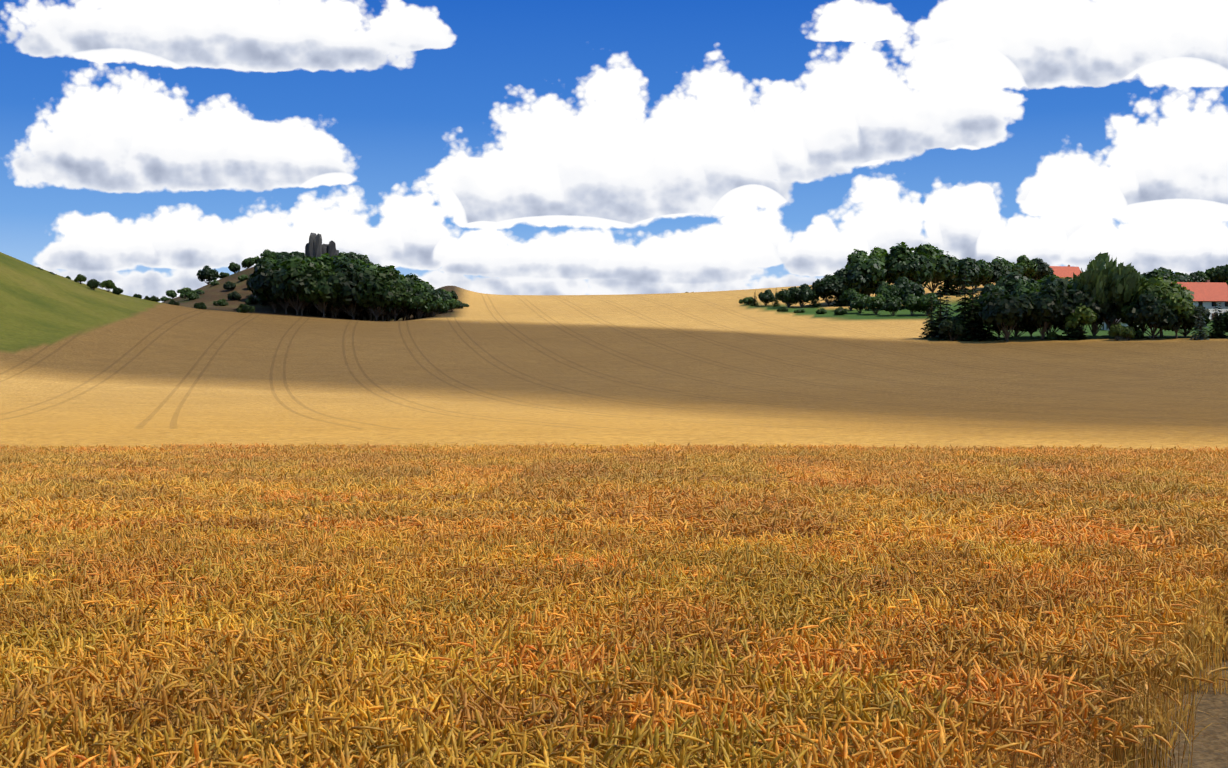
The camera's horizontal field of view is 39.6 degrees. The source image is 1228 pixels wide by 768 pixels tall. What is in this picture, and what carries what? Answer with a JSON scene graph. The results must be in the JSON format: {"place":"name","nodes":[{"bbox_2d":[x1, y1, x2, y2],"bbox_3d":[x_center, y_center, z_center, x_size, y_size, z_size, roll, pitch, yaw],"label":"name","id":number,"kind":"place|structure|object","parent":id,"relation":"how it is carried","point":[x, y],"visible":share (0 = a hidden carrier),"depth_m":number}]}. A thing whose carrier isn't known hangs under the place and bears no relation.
{"place":"outdoors","nodes":[
{"label":"outdoors","id":0,"kind":"place"},
{"bbox_2d":[0,0,1227,302],"bbox_3d":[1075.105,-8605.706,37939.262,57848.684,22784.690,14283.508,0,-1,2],"label":"sky","id":1,"kind":"structure","parent":0,"point":[156,148],"depth_m":43762.46},
{"bbox_2d":[0,252,1227,767],"bbox_3d":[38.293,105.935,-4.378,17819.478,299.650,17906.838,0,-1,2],"label":"terrain","id":2,"kind":"structure","parent":0,"point":[82,364],"depth_m":236.47},
{"bbox_2d":[74,274,86,283],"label":"birch tree","id":3,"kind":"object","parent":2,"relation":"on","point":[80,278],"visible":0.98,"depth_m":380.69},
{"bbox_2d":[87,279,99,289],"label":"lime tree","id":4,"kind":"object","parent":2,"relation":"on","point":[92,284],"visible":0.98,"depth_m":374.00},
{"bbox_2d":[100,280,115,291],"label":"birch tree","id":5,"kind":"object","parent":2,"relation":"on","point":[108,285],"visible":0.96,"depth_m":390.15},
{"bbox_2d":[166,290,176,298],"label":"bush","id":6,"kind":"object","parent":2,"relation":"on","point":[172,294],"visible":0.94,"depth_m":481.39},
{"bbox_2d":[180,290,199,299],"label":"bush","id":7,"kind":"object","parent":2,"relation":"on","point":[191,295],"visible":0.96,"depth_m":461.39},
{"bbox_2d":[194,302,206,308],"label":"bush","id":8,"kind":"object","parent":2,"relation":"on","point":[201,305],"visible":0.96,"depth_m":411.73},
{"bbox_2d":[197,265,218,283],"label":"dark tree","id":9,"kind":"object","parent":2,"relation":"on","point":[207,273],"visible":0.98,"depth_m":490.58},
{"bbox_2d":[213,299,228,305],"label":"bush","id":10,"kind":"object","parent":2,"relation":"on","point":[221,302],"visible":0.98,"depth_m":445.78},
{"bbox_2d":[223,281,235,290],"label":"bush","id":11,"kind":"object","parent":2,"relation":"on","point":[229,285],"visible":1,"depth_m":467.02},
{"bbox_2d":[227,291,241,299],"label":"bush","id":12,"kind":"object","parent":2,"relation":"on","point":[234,295],"visible":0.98,"depth_m":454.43},
{"bbox_2d":[228,262,240,272],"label":"oak tree","id":13,"kind":"object","parent":2,"relation":"on","point":[233,267],"visible":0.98,"depth_m":494.52},
{"bbox_2d":[236,303,254,312],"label":"bush","id":14,"kind":"object","parent":2,"relation":"on","point":[242,308],"visible":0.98,"depth_m":417.46},
{"bbox_2d":[241,257,254,268],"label":"oak tree","id":15,"kind":"object","parent":2,"relation":"on","point":[248,262],"visible":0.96,"depth_m":496.34},
{"bbox_2d":[245,296,258,304],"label":"bush","id":16,"kind":"object","parent":2,"relation":"on","point":[249,300],"visible":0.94,"depth_m":448.89},
{"bbox_2d":[247,260,280,311],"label":"dark tree","id":17,"kind":"object","parent":2,"relation":"on","point":[259,281],"visible":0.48,"depth_m":427.98},
{"bbox_2d":[259,254,276,261],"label":"oak tree","id":18,"kind":"object","parent":2,"relation":"on","point":[268,257],"visible":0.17,"depth_m":480.52},
{"bbox_2d":[260,249,276,257],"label":"oak tree","id":19,"kind":"object","parent":2,"relation":"on","point":[265,253],"visible":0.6,"depth_m":497.79},
{"bbox_2d":[255,272,299,313],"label":"oak tree","id":20,"kind":"object","parent":2,"relation":"on","point":[284,306],"visible":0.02,"depth_m":430.87},
{"bbox_2d":[264,264,318,314],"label":"dark tree","id":21,"kind":"object","parent":2,"relation":"on","point":[278,287],"visible":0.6,"depth_m":424.74},
{"bbox_2d":[280,257,319,314],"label":"oak tree","id":22,"kind":"object","parent":2,"relation":"on","point":[295,264],"visible":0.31,"depth_m":425.62},
{"bbox_2d":[296,265,336,317],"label":"lime tree","id":23,"kind":"object","parent":2,"relation":"on","point":[321,289],"visible":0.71,"depth_m":425.08},
{"bbox_2d":[305,233,338,256],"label":"castle ruin","id":24,"kind":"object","parent":2,"relation":"on","point":[315,246],"depth_m":512.30},
{"bbox_2d":[312,253,333,314],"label":"oak tree","id":25,"kind":"object","parent":2,"relation":"on","point":[324,259],"visible":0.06,"depth_m":434.75},
{"bbox_2d":[318,287,356,317],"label":"oak tree","id":26,"kind":"object","parent":2,"relation":"on","point":[335,310],"depth_m":432.61},
{"bbox_2d":[328,257,352,317],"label":"dark tree","id":27,"kind":"object","parent":2,"relation":"on","point":[340,277],"visible":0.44,"depth_m":426.48},
{"bbox_2d":[323,263,369,319],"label":"dark tree","id":28,"kind":"object","parent":2,"relation":"on","point":[359,277],"visible":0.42,"depth_m":426.82},
{"bbox_2d":[331,255,361,266],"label":"oak tree","id":29,"kind":"object","parent":2,"relation":"on","point":[353,262],"visible":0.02,"depth_m":458.13},
{"bbox_2d":[360,263,384,320],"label":"oak tree","id":30,"kind":"object","parent":2,"relation":"on","point":[370,266],"visible":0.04,"depth_m":444.43},
{"bbox_2d":[353,276,398,320],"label":"oak tree","id":31,"kind":"object","parent":2,"relation":"on","point":[388,295],"visible":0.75,"depth_m":425.68},
{"bbox_2d":[364,265,403,320],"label":"oak tree","id":32,"kind":"object","parent":2,"relation":"on","point":[392,275],"visible":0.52,"depth_m":427.61},
{"bbox_2d":[384,273,411,320],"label":"lime tree","id":33,"kind":"object","parent":2,"relation":"on","point":[402,278],"depth_m":434.00},
{"bbox_2d":[383,286,413,320],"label":"lime tree","id":34,"kind":"object","parent":2,"relation":"on","point":[402,296],"visible":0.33,"depth_m":429.36},
{"bbox_2d":[399,277,421,319],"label":"dark tree","id":35,"kind":"object","parent":2,"relation":"on","point":[408,287],"visible":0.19,"depth_m":435.70},
{"bbox_2d":[405,295,431,318],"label":"lime tree","id":36,"kind":"object","parent":2,"relation":"on","point":[418,303],"visible":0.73,"depth_m":429.78},
{"bbox_2d":[408,286,434,318],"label":"lime tree","id":37,"kind":"object","parent":2,"relation":"on","point":[416,288],"visible":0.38,"depth_m":431.89},
{"bbox_2d":[414,285,440,317],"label":"dark tree","id":38,"kind":"object","parent":2,"relation":"on","point":[436,294],"visible":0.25,"depth_m":431.24},
{"bbox_2d":[425,297,444,316],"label":"oak tree","id":39,"kind":"object","parent":2,"relation":"on","point":[437,305],"visible":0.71,"depth_m":431.46},
{"bbox_2d":[437,288,451,302],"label":"dark tree","id":40,"kind":"object","parent":2,"relation":"on","point":[446,296],"visible":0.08,"depth_m":448.32},
{"bbox_2d":[444,299,459,311],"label":"lime tree","id":41,"kind":"object","parent":2,"relation":"on","point":[453,303],"visible":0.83,"depth_m":445.70},
{"bbox_2d":[739,296,753,304],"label":"bush","id":42,"kind":"object","parent":2,"relation":"on","point":[746,300],"visible":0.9,"depth_m":453.52},
{"bbox_2d":[758,289,775,305],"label":"dark tree","id":43,"kind":"object","parent":2,"relation":"on","point":[766,297],"visible":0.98,"depth_m":446.87},
{"bbox_2d":[775,287,797,307],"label":"oak tree","id":44,"kind":"object","parent":2,"relation":"on","point":[785,296],"visible":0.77,"depth_m":439.19},
{"bbox_2d":[790,284,815,306],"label":"dark tree","id":45,"kind":"object","parent":2,"relation":"on","point":[804,292],"visible":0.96,"depth_m":437.70},
{"bbox_2d":[808,282,821,307],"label":"spruce tree","id":46,"kind":"object","parent":2,"relation":"on","point":[814,303],"visible":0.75,"depth_m":437.39},
{"bbox_2d":[812,274,846,305],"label":"dark tree","id":47,"kind":"object","parent":2,"relation":"on","point":[827,285],"visible":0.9,"depth_m":438.25},
{"bbox_2d":[831,271,846,305],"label":"spruce tree","id":48,"kind":"object","parent":2,"relation":"on","point":[838,303],"visible":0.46,"depth_m":438.35},
{"bbox_2d":[834,306,847,314],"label":"bush","id":49,"kind":"object","parent":2,"relation":"on","point":[840,310],"visible":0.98,"depth_m":412.72},
{"bbox_2d":[839,288,860,310],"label":"oak tree","id":50,"kind":"object","parent":2,"relation":"on","point":[847,295],"visible":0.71,"depth_m":423.45},
{"bbox_2d":[833,262,877,295],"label":"dark tree","id":51,"kind":"object","parent":2,"relation":"on","point":[857,281],"visible":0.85,"depth_m":437.43},
{"bbox_2d":[850,294,868,313],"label":"oak tree","id":52,"kind":"object","parent":2,"relation":"on","point":[857,302],"visible":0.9,"depth_m":415.03},
{"bbox_2d":[847,249,888,296],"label":"oak tree","id":53,"kind":"object","parent":2,"relation":"on","point":[875,262],"visible":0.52,"depth_m":439.59},
{"bbox_2d":[863,294,885,314],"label":"lime tree","id":54,"kind":"object","parent":2,"relation":"on","point":[877,302],"visible":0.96,"depth_m":410.33},
{"bbox_2d":[870,246,894,284],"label":"lime tree","id":55,"kind":"object","parent":2,"relation":"on","point":[882,253],"visible":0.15,"depth_m":445.87},
{"bbox_2d":[875,281,903,298],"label":"oak tree","id":56,"kind":"object","parent":2,"relation":"on","point":[887,290],"visible":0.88,"depth_m":423.18},
{"bbox_2d":[882,296,904,315],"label":"oak tree","id":57,"kind":"object","parent":2,"relation":"on","point":[893,305],"visible":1,"depth_m":406.14},
{"bbox_2d":[894,277,924,301],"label":"dark tree","id":58,"kind":"object","parent":2,"relation":"on","point":[907,286],"visible":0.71,"depth_m":423.97},
{"bbox_2d":[883,242,936,286],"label":"oak tree","id":59,"kind":"object","parent":2,"relation":"on","point":[907,263],"visible":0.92,"depth_m":442.44},
{"bbox_2d":[904,294,921,315],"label":"lime tree","id":60,"kind":"object","parent":2,"relation":"on","point":[911,302],"visible":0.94,"depth_m":404.93},
{"bbox_2d":[912,243,939,284],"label":"lime tree","id":61,"kind":"object","parent":2,"relation":"on","point":[929,251],"visible":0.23,"depth_m":446.71},
{"bbox_2d":[918,292,939,315],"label":"oak tree","id":62,"kind":"object","parent":2,"relation":"on","point":[923,301],"visible":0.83,"depth_m":403.59},
{"bbox_2d":[919,294,938,338],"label":"spruce tree","id":63,"kind":"object","parent":2,"relation":"on","point":[930,326],"visible":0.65,"depth_m":336.30},
{"bbox_2d":[929,283,948,338],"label":"thuja tree","id":64,"kind":"object","parent":2,"relation":"on","point":[940,310],"visible":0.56,"depth_m":331.98},
{"bbox_2d":[923,246,959,292],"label":"oak tree","id":65,"kind":"object","parent":2,"relation":"on","point":[948,267],"visible":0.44,"depth_m":448.74},
{"bbox_2d":[934,290,954,340],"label":"blue spruce tree","id":66,"kind":"object","parent":2,"relation":"on","point":[946,316],"visible":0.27,"depth_m":331.82},
{"bbox_2d":[936,251,959,294],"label":"spruce tree","id":67,"kind":"object","parent":2,"relation":"on","point":[951,291],"visible":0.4,"depth_m":457.88},
{"bbox_2d":[937,316,970,340],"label":"bush","id":68,"kind":"object","parent":2,"relation":"on","point":[955,325],"visible":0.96,"depth_m":327.72},
{"bbox_2d":[945,269,979,338],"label":"spruce tree","id":69,"kind":"object","parent":2,"relation":"on","point":[962,314],"visible":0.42,"depth_m":331.07},
{"bbox_2d":[945,257,981,293],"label":"dark tree","id":70,"kind":"object","parent":2,"relation":"on","point":[971,266],"visible":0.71,"depth_m":454.81},
{"bbox_2d":[956,281,988,340],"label":"spruce tree","id":71,"kind":"object","parent":2,"relation":"on","point":[973,335],"visible":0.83,"depth_m":327.43},
{"bbox_2d":[973,259,993,292],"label":"oak tree","id":72,"kind":"object","parent":2,"relation":"on","point":[987,272],"visible":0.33,"depth_m":459.18},
{"bbox_2d":[981,323,998,340],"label":"bush","id":73,"kind":"object","parent":2,"relation":"on","point":[990,337],"visible":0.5,"depth_m":326.65},
{"bbox_2d":[969,289,1014,336],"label":"oak tree","id":74,"kind":"object","parent":2,"relation":"on","point":[982,300],"visible":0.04,"depth_m":329.49},
{"bbox_2d":[975,283,1011,300],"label":"dark tree","id":75,"kind":"object","parent":2,"relation":"on","point":[989,287],"visible":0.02,"depth_m":375.50},
{"bbox_2d":[978,261,1009,286],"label":"dark tree","id":76,"kind":"object","parent":2,"relation":"on","point":[995,278],"visible":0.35,"depth_m":465.03},
{"bbox_2d":[977,288,1034,341],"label":"dark tree","id":77,"kind":"object","parent":2,"relation":"on","point":[1002,310],"visible":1,"depth_m":319.35},
{"bbox_2d":[991,256,1023,275],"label":"oak tree","id":78,"kind":"object","parent":2,"relation":"on","point":[1010,267],"visible":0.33,"depth_m":468.53},
{"bbox_2d":[992,315,1038,336],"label":"dark tree","id":79,"kind":"object","parent":2,"relation":"on","point":[1025,323],"visible":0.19,"depth_m":328.55},
{"bbox_2d":[994,271,1039,295],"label":"dark tree","id":80,"kind":"object","parent":2,"relation":"on","point":[1008,281],"visible":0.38,"depth_m":403.34},
{"bbox_2d":[927,335,1114,339],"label":"grass strip","id":81,"kind":"object","parent":2,"relation":"on","point":[1039,337],"visible":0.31,"depth_m":326.93},
{"bbox_2d":[1011,278,1042,296],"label":"oak tree","id":82,"kind":"object","parent":2,"relation":"on","point":[1020,288],"visible":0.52,"depth_m":384.41},
{"bbox_2d":[1017,255,1037,277],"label":"lime tree","id":83,"kind":"object","parent":2,"relation":"on","point":[1029,266],"visible":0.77,"depth_m":475.46},
{"bbox_2d":[1027,257,1053,279],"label":"dark tree","id":84,"kind":"object","parent":2,"relation":"on","point":[1044,269],"visible":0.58,"depth_m":483.22},
{"bbox_2d":[1020,282,1067,339],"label":"dark tree","id":85,"kind":"object","parent":2,"relation":"on","point":[1045,300],"visible":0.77,"depth_m":321.46},
{"bbox_2d":[1046,332,1062,339],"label":"bush","id":86,"kind":"object","parent":2,"relation":"on","point":[1053,336],"visible":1,"depth_m":323.73},
{"bbox_2d":[1041,319,1068,332],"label":"bush","id":87,"kind":"object","parent":2,"relation":"on","point":[1060,327],"depth_m":327.82},
{"bbox_2d":[1039,275,1072,285],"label":"dark tree","id":88,"kind":"object","parent":2,"relation":"on","point":[1046,279],"visible":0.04,"depth_m":389.50},
{"bbox_2d":[1050,265,1081,280],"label":"roof","id":89,"kind":"structure","parent":2,"relation":"on","point":[1064,271],"depth_m":575.43},
{"bbox_2d":[1039,278,1093,333],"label":"dark tree","id":90,"kind":"object","parent":2,"relation":"on","point":[1071,298],"visible":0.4,"depth_m":321.99},
{"bbox_2d":[1061,292,1089,339],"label":"spruce tree","id":91,"kind":"object","parent":2,"relation":"on","point":[1074,333],"visible":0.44,"depth_m":322.38},
{"bbox_2d":[1064,303,1097,338],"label":"birch tree","id":92,"kind":"object","parent":2,"relation":"on","point":[1086,316],"visible":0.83,"depth_m":321.22},
{"bbox_2d":[1082,297,1120,335],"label":"dark tree","id":93,"kind":"object","parent":2,"relation":"on","point":[1100,308],"visible":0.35,"depth_m":322.96},
{"bbox_2d":[1069,252,1144,329],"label":"willow tree","id":94,"kind":"object","parent":2,"relation":"on","point":[1120,284],"visible":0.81,"depth_m":322.05},
{"bbox_2d":[1107,324,1124,340],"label":"bush","id":95,"kind":"object","parent":2,"relation":"on","point":[1117,331],"visible":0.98,"depth_m":316.71},
{"bbox_2d":[1102,318,1137,329],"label":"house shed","id":96,"kind":"structure","parent":2,"relation":"on","point":[1104,327],"depth_m":347.63},
{"bbox_2d":[1121,326,1135,340],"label":"bush","id":97,"kind":"object","parent":2,"relation":"on","point":[1129,332],"visible":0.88,"depth_m":316.03},
{"bbox_2d":[1116,288,1148,336],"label":"lime tree","id":98,"kind":"object","parent":2,"relation":"on","point":[1122,315],"visible":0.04,"depth_m":322.14},
{"bbox_2d":[1124,329,1143,338],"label":"bush","id":99,"kind":"object","parent":2,"relation":"on","point":[1139,333],"visible":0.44,"depth_m":319.50},
{"bbox_2d":[1124,292,1185,338],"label":"dark tree","id":100,"kind":"object","parent":2,"relation":"on","point":[1150,310],"visible":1,"depth_m":315.98},
{"bbox_2d":[1143,269,1180,281],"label":"oak tree","id":101,"kind":"object","parent":2,"relation":"on","point":[1156,273],"visible":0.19,"depth_m":401.65},
{"bbox_2d":[1137,277,1194,336],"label":"birch tree","id":102,"kind":"object","parent":2,"relation":"on","point":[1158,287],"visible":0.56,"depth_m":320.74},
{"bbox_2d":[1122,336,1227,338],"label":"grass strip","id":103,"kind":"object","parent":2,"relation":"on","point":[1171,337],"visible":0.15,"depth_m":319.57},
{"bbox_2d":[1158,267,1192,281],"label":"dark tree","id":104,"kind":"object","parent":2,"relation":"on","point":[1183,277],"visible":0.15,"depth_m":405.11},
{"bbox_2d":[1162,293,1194,338],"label":"birch tree","id":105,"kind":"object","parent":2,"relation":"on","point":[1185,306],"visible":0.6,"depth_m":315.59},
{"bbox_2d":[1168,299,1210,336],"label":"dark tree","id":106,"kind":"object","parent":2,"relation":"on","point":[1190,322],"visible":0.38,"depth_m":318.70},
{"bbox_2d":[1190,273,1204,281],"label":"dark tree","id":107,"kind":"object","parent":2,"relation":"on","point":[1195,277],"visible":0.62,"depth_m":602.61},
{"bbox_2d":[1171,280,1227,319],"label":"house","id":108,"kind":"structure","parent":2,"relation":"on","point":[1208,294],"depth_m":370.24},
{"bbox_2d":[1190,307,1209,339],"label":"blue spruce tree","id":109,"kind":"object","parent":2,"relation":"on","point":[1200,335],"visible":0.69,"depth_m":312.39},
{"bbox_2d":[1192,271,1210,281],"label":"oak tree","id":110,"kind":"object","parent":2,"relation":"on","point":[1202,275],"visible":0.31,"depth_m":604.76},
{"bbox_2d":[1204,267,1219,281],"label":"oak tree","id":111,"kind":"object","parent":2,"relation":"on","point":[1211,271],"visible":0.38,"depth_m":606.07},
{"bbox_2d":[1204,304,1226,338],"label":"spruce tree","id":112,"kind":"object","parent":2,"relation":"on","point":[1217,332],"visible":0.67,"depth_m":315.02},
{"bbox_2d":[1210,265,1227,282],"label":"dark tree","id":113,"kind":"object","parent":2,"relation":"on","point":[1216,277],"visible":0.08,"depth_m":604.46},
{"bbox_2d":[1212,303,1226,337],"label":"thuja tree","id":114,"kind":"object","parent":2,"relation":"on","point":[1219,326],"visible":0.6,"depth_m":314.89},
{"bbox_2d":[1213,310,1227,332],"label":"oak tree","id":115,"kind":"object","parent":2,"relation":"on","point":[1224,315],"visible":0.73,"depth_m":317.23},
{"bbox_2d":[1216,264,1227,280],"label":"oak tree","id":116,"kind":"object","parent":2,"relation":"on","point":[1222,273],"visible":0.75,"depth_m":602.72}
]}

